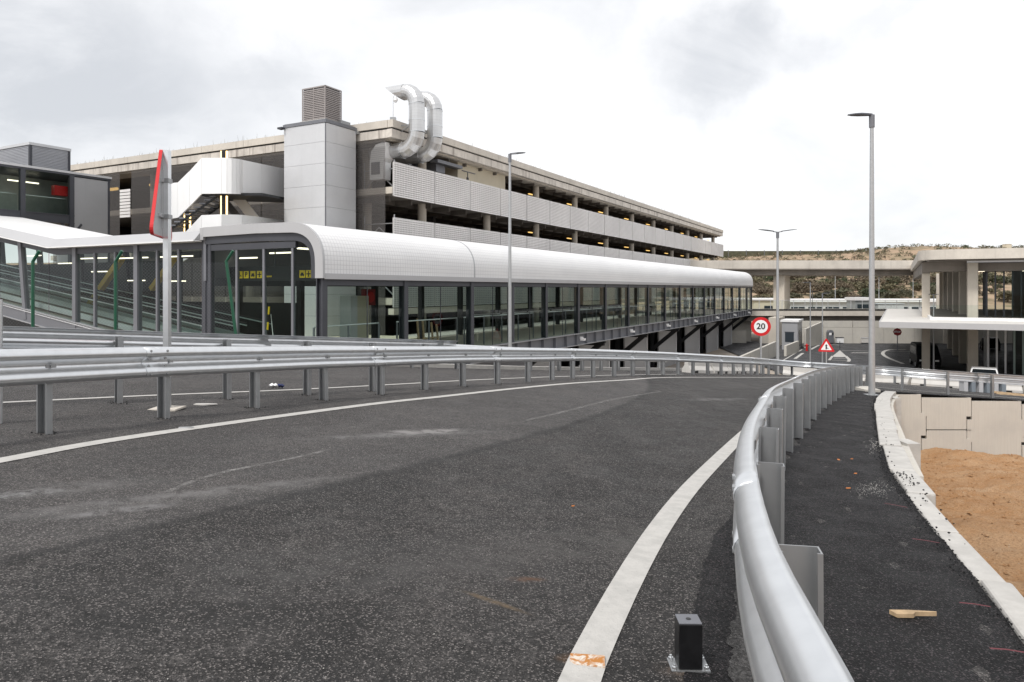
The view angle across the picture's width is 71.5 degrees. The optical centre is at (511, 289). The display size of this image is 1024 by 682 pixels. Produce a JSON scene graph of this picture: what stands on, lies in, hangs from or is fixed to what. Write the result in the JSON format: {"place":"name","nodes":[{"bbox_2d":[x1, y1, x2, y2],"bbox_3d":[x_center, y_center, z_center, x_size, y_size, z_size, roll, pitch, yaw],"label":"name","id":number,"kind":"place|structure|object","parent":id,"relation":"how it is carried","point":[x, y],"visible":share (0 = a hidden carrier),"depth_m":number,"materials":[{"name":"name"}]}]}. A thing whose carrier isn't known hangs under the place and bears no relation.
{"place":"outdoors","nodes":[
{"label":"outdoors","id":0,"kind":"place"},
{"bbox_2d":[332,335,425,338],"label":"service road","id":1,"kind":"structure","parent":0,"point":[389,337],"depth_m":38.49,"materials":[{"name":"grey asphalt"}]},
{"bbox_2d":[0,161,111,264],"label":"glazed bridge","id":2,"kind":"structure","parent":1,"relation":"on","point":[77,200],"depth_m":44.46,"materials":[{"name":"glass"}]},
{"bbox_2d":[0,142,70,170],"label":"lift overrun","id":3,"kind":"object","parent":2,"relation":"on","point":[41,155],"visible":0.63,"depth_m":45.34,"materials":[{"name":"metal"}]},
{"bbox_2d":[24,387,895,678],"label":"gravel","id":4,"kind":"structure","parent":0,"point":[716,451],"depth_m":6.37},
{"bbox_2d":[0,366,993,681],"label":"road","id":5,"kind":"structure","parent":0,"point":[422,540],"depth_m":4.34,"materials":[{"name":"grey asphalt"}]},
{"bbox_2d":[0,299,2,423],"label":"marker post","id":6,"kind":"object","parent":5,"relation":"on","point":[1,347],"visible":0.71,"depth_m":6.76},
{"bbox_2d":[148,150,185,410],"bbox_3d":[-4.035,-0.111,8.325,0.352,3.034,1.160,0,0,-7],"label":"warning sign","id":7,"kind":"object","parent":5,"relation":"on","point":[160,221],"visible":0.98,"depth_m":8.28,"materials":[{"name":"metal"}]},
{"bbox_2d":[3,326,456,402],"bbox_3d":[-4.741,0.983,8.741,0.586,1.919,12.698,0,0,38],"label":"guardrail","id":8,"kind":"object","parent":5,"relation":"on","point":[14,337],"visible":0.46,"depth_m":9.14,"materials":[{"name":"silver metal"}]},
{"bbox_2d":[3,374,667,402],"bbox_3d":[-0.712,2.047,15.490,0.526,2.050,24.520,0,0,34],"label":"lane line","id":9,"kind":"object","parent":5,"relation":"on","point":[271,390],"visible":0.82,"depth_m":10.47,"materials":[{"name":"paint"}]},
{"bbox_2d":[0,346,1020,434],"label":"guardrail","id":10,"kind":"object","parent":5,"relation":"on","point":[43,370],"visible":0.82,"depth_m":8.94,"materials":[{"name":"silver metal"}]},
{"bbox_2d":[410,344,666,370],"bbox_3d":[1.610,2.399,22.830,1.355,2.347,15.368,0,0,42],"label":"guardrail","id":11,"kind":"object","parent":5,"relation":"on","point":[582,365],"visible":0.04,"depth_m":22.96,"materials":[{"name":"silver metal"}]},
{"bbox_2d":[570,653,604,667],"bbox_3d":[0.295,1.462,2.785,0.136,0.021,0.084,0,0,7],"label":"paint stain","id":12,"kind":"object","parent":5,"relation":"on","point":[591,660],"visible":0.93,"depth_m":2.78,"materials":[{"name":"orange paint"}]},
{"bbox_2d":[683,514,736,681],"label":"asphalt edge","id":13,"kind":"object","parent":5,"relation":"on","point":[707,589],"visible":0.26,"depth_m":3.45,"materials":[{"name":"grey asphalt"}]},
{"bbox_2d":[667,614,710,672],"bbox_3d":[0.696,1.395,2.806,0.150,0.190,0.100,0,0,1],"label":"bollard","id":14,"kind":"object","parent":13,"relation":"on","point":[689,657],"visible":1,"depth_m":2.76,"materials":[{"name":"grey metal"}]},
{"bbox_2d":[558,387,1012,681],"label":"lane line","id":15,"kind":"object","parent":5,"relation":"on","point":[600,633],"visible":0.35,"depth_m":3.66,"materials":[{"name":"paint"}]},
{"bbox_2d":[874,391,1023,643],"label":"kerb","id":16,"kind":"structure","parent":5,"relation":"on","point":[1008,599],"depth_m":5.30,"materials":[{"name":"white concrete"}]},
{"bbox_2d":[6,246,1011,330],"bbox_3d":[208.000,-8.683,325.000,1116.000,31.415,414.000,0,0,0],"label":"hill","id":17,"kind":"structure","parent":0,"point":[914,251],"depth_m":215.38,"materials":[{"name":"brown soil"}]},
{"bbox_2d":[737,298,772,321],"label":"building","id":18,"kind":"structure","parent":17,"relation":"on","point":[760,303],"depth_m":128.00,"materials":[{"name":"white"}]},
{"bbox_2d":[748,282,772,295],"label":"shrub","id":19,"kind":"object","parent":17,"relation":"on","point":[757,288],"visible":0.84,"depth_m":161.85,"materials":[{"name":"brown plant"}]},
{"bbox_2d":[753,293,772,297],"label":"shrub","id":20,"kind":"object","parent":17,"relation":"on","point":[763,296],"visible":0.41,"depth_m":154.39,"materials":[{"name":"green plant"}]},
{"bbox_2d":[717,250,855,256],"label":"shrub","id":21,"kind":"object","parent":17,"relation":"on","point":[746,252],"visible":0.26,"depth_m":395.00,"materials":[{"name":"green plant"}]},
{"bbox_2d":[790,292,803,298],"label":"shrub","id":22,"kind":"object","parent":17,"relation":"on","point":[793,295],"visible":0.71,"depth_m":160.77,"materials":[{"name":"green plant"}]},
{"bbox_2d":[790,278,825,294],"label":"shrub","id":23,"kind":"object","parent":17,"relation":"on","point":[801,287],"visible":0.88,"depth_m":171.19,"materials":[{"name":"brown plant"}]},
{"bbox_2d":[811,286,854,298],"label":"shrub","id":24,"kind":"object","parent":17,"relation":"on","point":[832,294],"visible":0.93,"depth_m":158.87,"materials":[{"name":"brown plant"}]},
{"bbox_2d":[829,279,854,290],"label":"shrub","id":25,"kind":"object","parent":17,"relation":"on","point":[837,284],"visible":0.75,"depth_m":177.16,"materials":[{"name":"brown plant"}]},
{"bbox_2d":[834,291,860,298],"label":"shrub","id":26,"kind":"object","parent":17,"relation":"on","point":[850,294],"visible":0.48,"depth_m":158.12,"materials":[{"name":"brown plant"}]},
{"bbox_2d":[697,243,1023,278],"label":"hillside scrub","id":27,"kind":"object","parent":17,"relation":"on","point":[856,256],"visible":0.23,"depth_m":357.77,"materials":[{"name":"green plant"}]},
{"bbox_2d":[790,299,935,308],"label":"building","id":28,"kind":"structure","parent":17,"relation":"on","point":[827,303],"depth_m":131.94,"materials":[{"name":"white"}]},
{"bbox_2d":[852,280,875,290],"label":"shrub","id":29,"kind":"object","parent":17,"relation":"on","point":[858,285],"visible":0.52,"depth_m":178.41,"materials":[{"name":"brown plant"}]},
{"bbox_2d":[846,276,887,287],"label":"shrub","id":30,"kind":"object","parent":17,"relation":"on","point":[862,280],"visible":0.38,"depth_m":187.38,"materials":[{"name":"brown plant"}]},
{"bbox_2d":[857,288,879,296],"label":"shrub","id":31,"kind":"object","parent":17,"relation":"on","point":[865,291],"visible":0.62,"depth_m":164.56,"materials":[{"name":"green plant"}]},
{"bbox_2d":[881,276,900,284],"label":"shrub","id":32,"kind":"object","parent":17,"relation":"on","point":[898,278],"visible":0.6,"depth_m":191.61,"materials":[{"name":"green plant"}]},
{"bbox_2d":[878,283,906,289],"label":"shrub","id":33,"kind":"object","parent":17,"relation":"on","point":[891,286],"visible":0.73,"depth_m":176.25,"materials":[{"name":"green plant"}]},
{"bbox_2d":[875,288,915,298],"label":"shrub","id":34,"kind":"object","parent":17,"relation":"on","point":[902,292],"visible":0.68,"depth_m":153.30,"materials":[{"name":"green plant"}]},
{"bbox_2d":[883,275,920,284],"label":"shrub","id":35,"kind":"object","parent":17,"relation":"on","point":[907,279],"visible":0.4,"depth_m":199.35,"materials":[{"name":"green plant"}]},
{"bbox_2d":[914,275,935,285],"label":"shrub","id":36,"kind":"object","parent":17,"relation":"on","point":[932,279],"visible":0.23,"depth_m":187.59,"materials":[{"name":"green plant"}]},
{"bbox_2d":[980,273,1011,283],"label":"shrub","id":37,"kind":"object","parent":17,"relation":"on","point":[1007,280],"visible":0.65,"depth_m":203.56,"materials":[{"name":"green plant"}]},
{"bbox_2d":[996,290,1011,302],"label":"shrub","id":38,"kind":"object","parent":17,"relation":"on","point":[1008,295],"visible":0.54,"depth_m":156.84,"materials":[{"name":"green plant"}]},
{"bbox_2d":[0,0,1023,262],"label":"sky","id":39,"kind":"structure","parent":0,"point":[730,116],"materials":[{"name":"white"}]},
{"bbox_2d":[508,152,525,346],"bbox_3d":[0.160,-1.583,30.000,0.820,8.366,0.320,0,0,0],"label":"street lamp","id":40,"kind":"object","parent":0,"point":[509,280],"visible":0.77,"depth_m":29.95,"materials":[{"name":"grey metal"}]},
{"bbox_2d":[398,309,700,336],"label":"service road","id":41,"kind":"structure","parent":0,"point":[453,332],"depth_m":51.37,"materials":[{"name":"grey asphalt"}]},
{"bbox_2d":[655,331,771,369],"bbox_3d":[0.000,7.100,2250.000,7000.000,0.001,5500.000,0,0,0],"label":"ground","id":42,"kind":"structure","parent":0,"point":[724,352],"depth_m":78.39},
{"bbox_2d":[277,118,360,336],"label":"lift tower","id":43,"kind":"structure","parent":42,"relation":"on","point":[320,172],"depth_m":39.65,"materials":[{"name":"grey metal"}]},
{"bbox_2d":[302,85,341,121],"bbox_3d":[-10.857,-10.365,40.623,1.900,2.050,1.500,0,0,29],"label":"louvred plant box","id":44,"kind":"object","parent":43,"relation":"on","point":[322,102],"visible":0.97,"depth_m":40.09,"materials":[{"name":"white paint"}]},
{"bbox_2d":[51,119,722,335],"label":"car park","id":45,"kind":"structure","parent":42,"relation":"on","point":[452,189],"depth_m":50.97,"materials":[{"name":"concrete"}]},
{"bbox_2d":[171,150,284,260],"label":"staircase","id":46,"kind":"structure","parent":45,"relation":"attached to","point":[224,179],"depth_m":39.09,"materials":[{"name":"grey metal"}]},
{"bbox_2d":[385,142,392,180],"bbox_3d":[-7.561,-7.350,41.123,1.150,2.100,0.730,0,0,29],"label":"vent hood","id":47,"kind":"object","parent":45,"relation":"attached to","point":[388,159],"visible":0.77,"depth_m":40.89,"materials":[{"name":"grey metal"}]},
{"bbox_2d":[385,84,424,158],"bbox_3d":[-6.592,-9.631,41.057,3.616,4.248,0.946,0,0,29],"label":"exhaust duct","id":48,"kind":"object","parent":45,"relation":"attached to","point":[410,145],"visible":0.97,"depth_m":40.20,"materials":[{"name":"metal"}]},
{"bbox_2d":[391,91,442,165],"bbox_3d":[-5.738,-9.641,42.630,3.616,4.268,0.946,0,0,29],"label":"exhaust duct","id":49,"kind":"object","parent":45,"relation":"attached to","point":[429,150],"visible":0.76,"depth_m":41.73,"materials":[{"name":"metal"}]},
{"bbox_2d":[200,222,752,367],"bbox_3d":[9.985,2.408,59.066,6.320,9.385,78.400,0,0,29],"label":"glazed gallery","id":50,"kind":"object","parent":42,"relation":"on","point":[334,256],"visible":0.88,"depth_m":34.25,"materials":[{"name":"metal"}]},
{"bbox_2d":[0,216,295,335],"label":"ramp gallery","id":51,"kind":"object","parent":50,"relation":"attached to","point":[143,302],"visible":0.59,"depth_m":31.94,"materials":[{"name":"white metal"}]},
{"bbox_2d":[267,307,272,334],"bbox_3d":[-8.795,1.630,25.924,0.400,1.984,0.148,0,0,0],"label":"survey staff","id":52,"kind":"object","parent":50,"relation":"on","point":[268,321],"visible":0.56,"depth_m":25.86,"materials":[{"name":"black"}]},
{"bbox_2d":[229,249,315,280],"bbox_3d":[-8.505,-0.900,25.571,4.800,1.200,0.117,0,0,29],"label":"direction sign","id":53,"kind":"object","parent":50,"relation":"hanging from","point":[281,273],"visible":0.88,"depth_m":25.56,"materials":[{"name":"black"}]},
{"bbox_2d":[340,295,368,337],"bbox_3d":[-6.682,1.445,30.184,0.600,2.350,1.170,0,0,29],"label":"tall cabinet","id":54,"kind":"object","parent":50,"relation":"on","point":[353,309],"visible":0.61,"depth_m":29.79,"materials":[{"name":"grey metal"}]},
{"bbox_2d":[361,289,374,304],"bbox_3d":[-6.662,0.375,33.059,0.290,0.750,0.700,0,0,29],"label":"fire cabinet","id":55,"kind":"object","parent":50,"relation":"attached to","point":[371,293],"visible":0.7,"depth_m":32.95,"materials":[{"name":"red metal"}]},
{"bbox_2d":[416,319,438,339],"bbox_3d":[-3.656,1.946,30.988,0.299,1.374,1.720,0,0,29],"label":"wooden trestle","id":56,"kind":"object","parent":50,"relation":"on","point":[423,333],"visible":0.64,"depth_m":30.78,"materials":[{"name":"brown wood"}]},
{"bbox_2d":[396,364,681,370],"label":"retaining wall","id":57,"kind":"structure","parent":42,"relation":"on","point":[468,366],"depth_m":20.89,"materials":[{"name":"concrete"}]},
{"bbox_2d":[0,250,236,333],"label":"fence","id":58,"kind":"object","parent":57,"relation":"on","point":[32,294],"visible":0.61,"depth_m":15.98,"materials":[{"name":"metal"}]},
{"bbox_2d":[690,260,913,308],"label":"viaduct","id":59,"kind":"object","parent":42,"relation":"on","point":[788,269],"visible":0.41,"depth_m":97.00,"materials":[{"name":"concrete"}]},
{"bbox_2d":[845,297,868,308],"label":"site cabin","id":60,"kind":"object","parent":42,"relation":"on","point":[854,302],"visible":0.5,"depth_m":112.00,"materials":[{"name":"white"}]},
{"bbox_2d":[875,303,904,308],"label":"site cabin","id":61,"kind":"object","parent":42,"relation":"on","point":[888,305],"visible":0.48,"depth_m":112.00,"materials":[{"name":"white metal"}]},
{"bbox_2d":[855,386,1023,456],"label":"retaining wall","id":62,"kind":"structure","parent":42,"relation":"on","point":[995,427],"depth_m":22.20,"materials":[{"name":"concrete"}]},
{"bbox_2d":[726,586,753,681],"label":"base course","id":63,"kind":"object","parent":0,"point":[741,672],"visible":0.2,"depth_m":2.92,"materials":[{"name":"grey gravel"}]},
{"bbox_2d":[562,370,1023,400],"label":"road","id":64,"kind":"structure","parent":0,"point":[776,379],"depth_m":25.44,"materials":[{"name":"grey asphalt"}]},
{"bbox_2d":[0,377,956,462],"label":"lane line","id":65,"kind":"object","parent":64,"relation":"on","point":[39,452],"visible":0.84,"depth_m":7.49,"materials":[{"name":"paint"}]},
{"bbox_2d":[682,362,713,373],"bbox_3d":[7.551,3.147,28.850,0.415,0.882,1.800,0,0,45],"label":"concrete barrier","id":66,"kind":"object","parent":64,"relation":"on","point":[700,367],"visible":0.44,"depth_m":28.58,"materials":[{"name":"white paint"}]},
{"bbox_2d":[711,363,729,373],"bbox_3d":[8.777,3.335,30.294,0.415,0.883,1.797,0,0,36],"label":"concrete barrier","id":67,"kind":"object","parent":64,"relation":"on","point":[715,367],"visible":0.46,"depth_m":30.01,"materials":[{"name":"white paint"}]},
{"bbox_2d":[727,364,738,373],"bbox_3d":[9.800,3.524,31.891,0.415,0.883,1.800,0,0,29],"label":"concrete barrier","id":68,"kind":"object","parent":64,"relation":"on","point":[729,366],"visible":0.33,"depth_m":31.63,"materials":[{"name":"white paint"}]},
{"bbox_2d":[751,317,770,372],"bbox_3d":[13.176,3.268,37.653,1.000,3.577,0.134,0,0,17],"label":"speed limit sign","id":69,"kind":"object","parent":64,"relation":"on","point":[760,326],"visible":0.98,"depth_m":37.62,"materials":[{"name":"red"}]},
{"bbox_2d":[783,366,815,375],"bbox_3d":[15.494,4.448,37.736,2.075,0.912,0.415,0,0,32],"label":"concrete barrier","id":70,"kind":"object","parent":64,"relation":"on","point":[797,371],"visible":0.2,"depth_m":37.84,"materials":[{"name":"white paint"}]},
{"bbox_2d":[875,375,910,384],"bbox_3d":[18.211,4.345,34.398,0.415,0.920,2.098,0,0,-30],"label":"concrete barrier","id":71,"kind":"object","parent":64,"relation":"on","point":[885,379],"visible":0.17,"depth_m":34.20,"materials":[{"name":"white paint"}]},
{"bbox_2d":[911,378,958,387],"bbox_3d":[19.548,4.233,32.696,2.070,0.735,0.415,0,0,43],"label":"concrete barrier","id":72,"kind":"object","parent":64,"relation":"on","point":[933,382],"visible":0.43,"depth_m":32.64,"materials":[{"name":"white paint"}]},
{"bbox_2d":[881,390,1023,400],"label":"verge","id":73,"kind":"structure","parent":64,"relation":"on","point":[957,395],"depth_m":22.54,"materials":[{"name":"concrete"}]},
{"bbox_2d":[959,381,1005,392],"bbox_3d":[18.650,3.826,28.150,1.800,0.540,0.360,0,0,0],"label":"barrier stack","id":74,"kind":"object","parent":64,"relation":"on","point":[974,386],"visible":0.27,"depth_m":28.00,"materials":[{"name":"grey plastic"}]},
{"bbox_2d":[994,391,1023,395],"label":"timber pile","id":75,"kind":"object","parent":64,"relation":"on","point":[1005,393],"visible":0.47,"depth_m":27.13,"materials":[{"name":"brown wood"}]},
{"bbox_2d":[1006,384,1022,392],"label":"concrete barrier","id":76,"kind":"object","parent":64,"relation":"on","point":[1014,388],"visible":0.2,"depth_m":31.18,"materials":[{"name":"white paint"}]},
{"bbox_2d":[720,341,1023,385],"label":"road","id":77,"kind":"structure","parent":0,"point":[950,361],"depth_m":74.95,"materials":[{"name":"grey asphalt"}]},
{"bbox_2d":[732,330,745,342],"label":"wall","id":78,"kind":"structure","parent":77,"relation":"on","point":[738,336],"depth_m":92.50,"materials":[{"name":"concrete"}]},
{"bbox_2d":[733,317,750,340],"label":"wall","id":79,"kind":"structure","parent":77,"relation":"on","point":[745,325],"depth_m":95.00,"materials":[{"name":"concrete"}]},
{"bbox_2d":[740,341,775,358],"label":"wall","id":80,"kind":"structure","parent":77,"relation":"on","point":[769,351],"depth_m":70.21,"materials":[{"name":"concrete"}]},
{"bbox_2d":[784,341,798,355],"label":"wall","id":81,"kind":"structure","parent":77,"relation":"on","point":[791,348],"depth_m":75.88,"materials":[{"name":"concrete"}]},
{"bbox_2d":[780,319,803,349],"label":"gatehouse","id":82,"kind":"object","parent":77,"relation":"on","point":[791,330],"visible":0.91,"depth_m":82.19,"materials":[{"name":"grey"}]},
{"bbox_2d":[785,332,793,341],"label":"window","id":83,"kind":"structure","parent":82,"relation":"in","point":[789,336],"depth_m":82.04,"materials":[{"name":"grey glass"}]},
{"bbox_2d":[802,282,810,361],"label":"street lamp","id":84,"kind":"object","parent":77,"relation":"on","point":[810,318],"visible":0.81,"depth_m":67.95,"materials":[{"name":"grey metal"}]},
{"bbox_2d":[804,322,821,347],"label":"wall","id":85,"kind":"structure","parent":77,"relation":"on","point":[816,334],"depth_m":87.72,"materials":[{"name":"concrete"}]},
{"bbox_2d":[822,293,824,362],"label":"street lamp","id":86,"kind":"object","parent":77,"relation":"on","point":[822,324],"visible":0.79,"depth_m":65.95,"materials":[{"name":"grey metal"}]},
{"bbox_2d":[826,330,833,343],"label":"ticket machine","id":87,"kind":"object","parent":77,"relation":"on","point":[830,336],"visible":0.91,"depth_m":91.00,"materials":[{"name":"grey metal"}]},
{"bbox_2d":[742,300,919,345],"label":"deck","id":88,"kind":"structure","parent":77,"relation":"on","point":[839,314],"depth_m":93.00,"materials":[{"name":"concrete"}]},
{"bbox_2d":[759,321,1012,342],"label":"back wall","id":89,"kind":"structure","parent":77,"relation":"on","point":[851,331],"depth_m":91.80,"materials":[{"name":"concrete"}]},
{"bbox_2d":[881,349,905,363],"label":"lane line","id":90,"kind":"object","parent":77,"relation":"on","point":[883,353],"visible":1,"depth_m":74.89,"materials":[{"name":"paint"}]},
{"bbox_2d":[893,328,901,350],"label":"stop sign","id":91,"kind":"object","parent":77,"relation":"on","point":[897,331],"visible":1,"depth_m":80.46,"materials":[{"name":"red metal"}]},
{"bbox_2d":[909,342,941,367],"bbox_3d":[37.438,5.975,64.495,1.950,2.050,4.810,0,0,22],"label":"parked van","id":92,"kind":"object","parent":77,"relation":"on","point":[915,356],"visible":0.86,"depth_m":63.04,"materials":[{"name":"black"}]},
{"bbox_2d":[928,294,938,369],"bbox_3d":[36.173,3.710,61.000,0.840,6.580,0.320,0,0,0],"label":"street lamp","id":93,"kind":"object","parent":77,"relation":"on","point":[933,335],"visible":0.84,"depth_m":60.96,"materials":[{"name":"grey metal"}]},
{"bbox_2d":[879,248,1023,373],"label":"terminal","id":94,"kind":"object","parent":77,"relation":"on","point":[960,318],"visible":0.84,"depth_m":59.70,"materials":[{"name":"concrete"}]},
{"bbox_2d":[970,366,998,373],"bbox_3d":[33.861,6.340,50.996,1.800,1.420,4.210,0,0,34],"label":"parked car","id":95,"kind":"object","parent":77,"relation":"on","point":[981,369],"visible":0.16,"depth_m":50.80,"materials":[{"name":"white metal"}]},
{"bbox_2d":[759,370,1023,403],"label":"embankment","id":96,"kind":"structure","parent":0,"point":[773,372],"depth_m":33.72,"materials":[{"name":"beige concrete"}]},
{"bbox_2d":[758,229,796,373],"bbox_3d":[14.940,1.071,40.000,2.140,8.881,0.320,0,0,0],"label":"street lamp","id":97,"kind":"object","parent":96,"relation":"on","point":[777,299],"visible":0.87,"depth_m":39.94,"materials":[{"name":"grey metal"}]},
{"bbox_2d":[818,339,833,362],"bbox_3d":[20.789,5.166,47.040,0.985,3.788,0.110,0,0,20],"label":"warning sign","id":98,"kind":"object","parent":96,"relation":"on","point":[826,346],"visible":0.88,"depth_m":47.01,"materials":[{"name":"red"}]},
{"bbox_2d":[784,390,1023,681],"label":"walkway","id":99,"kind":"structure","parent":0,"point":[860,545],"depth_m":4.10,"materials":[{"name":"grey asphalt"}]},
{"bbox_2d":[30,383,1023,681],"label":"rubble","id":100,"kind":"object","parent":99,"relation":"on","point":[900,489],"visible":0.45,"depth_m":4.31,"materials":[{"name":"grey stone"}]},
{"bbox_2d":[847,113,877,395],"bbox_3d":[9.759,-0.963,19.782,0.820,7.840,0.320,0,0,0],"label":"street lamp","id":101,"kind":"object","parent":99,"relation":"on","point":[871,375],"visible":0.95,"depth_m":19.73,"materials":[{"name":"grey metal"}]},
{"bbox_2d":[732,365,1023,681],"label":"guardrail","id":102,"kind":"object","parent":99,"relation":"on","point":[780,587],"visible":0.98,"depth_m":2.08,"materials":[{"name":"silver metal"}]},
{"bbox_2d":[889,610,936,617],"bbox_3d":[1.935,1.563,3.422,0.218,0.021,0.045,0,0,3],"label":"wood splinter","id":103,"kind":"object","parent":99,"relation":"on","point":[905,613],"visible":1,"depth_m":3.42,"materials":[{"name":"beige wood"}]},
{"bbox_2d":[921,447,1023,594],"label":"sand","id":104,"kind":"structure","parent":0,"point":[998,532],"depth_m":12.30,"materials":[{"name":"brown sand"}]},
{"bbox_2d":[891,395,923,479],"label":"retaining wall","id":105,"kind":"structure","parent":104,"relation":"on","point":[912,449],"depth_m":9.77,"materials":[{"name":"concrete"}]},
{"bbox_2d":[922,449,1023,596],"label":"stones","id":106,"kind":"object","parent":104,"relation":"on","point":[986,535],"visible":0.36,"depth_m":12.78,"materials":[{"name":"brown stone"}]},
{"bbox_2d":[980,337,1000,350],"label":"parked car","id":107,"kind":"object","parent":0,"point":[992,342],"visible":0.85,"depth_m":80.42,"materials":[{"name":"black"}]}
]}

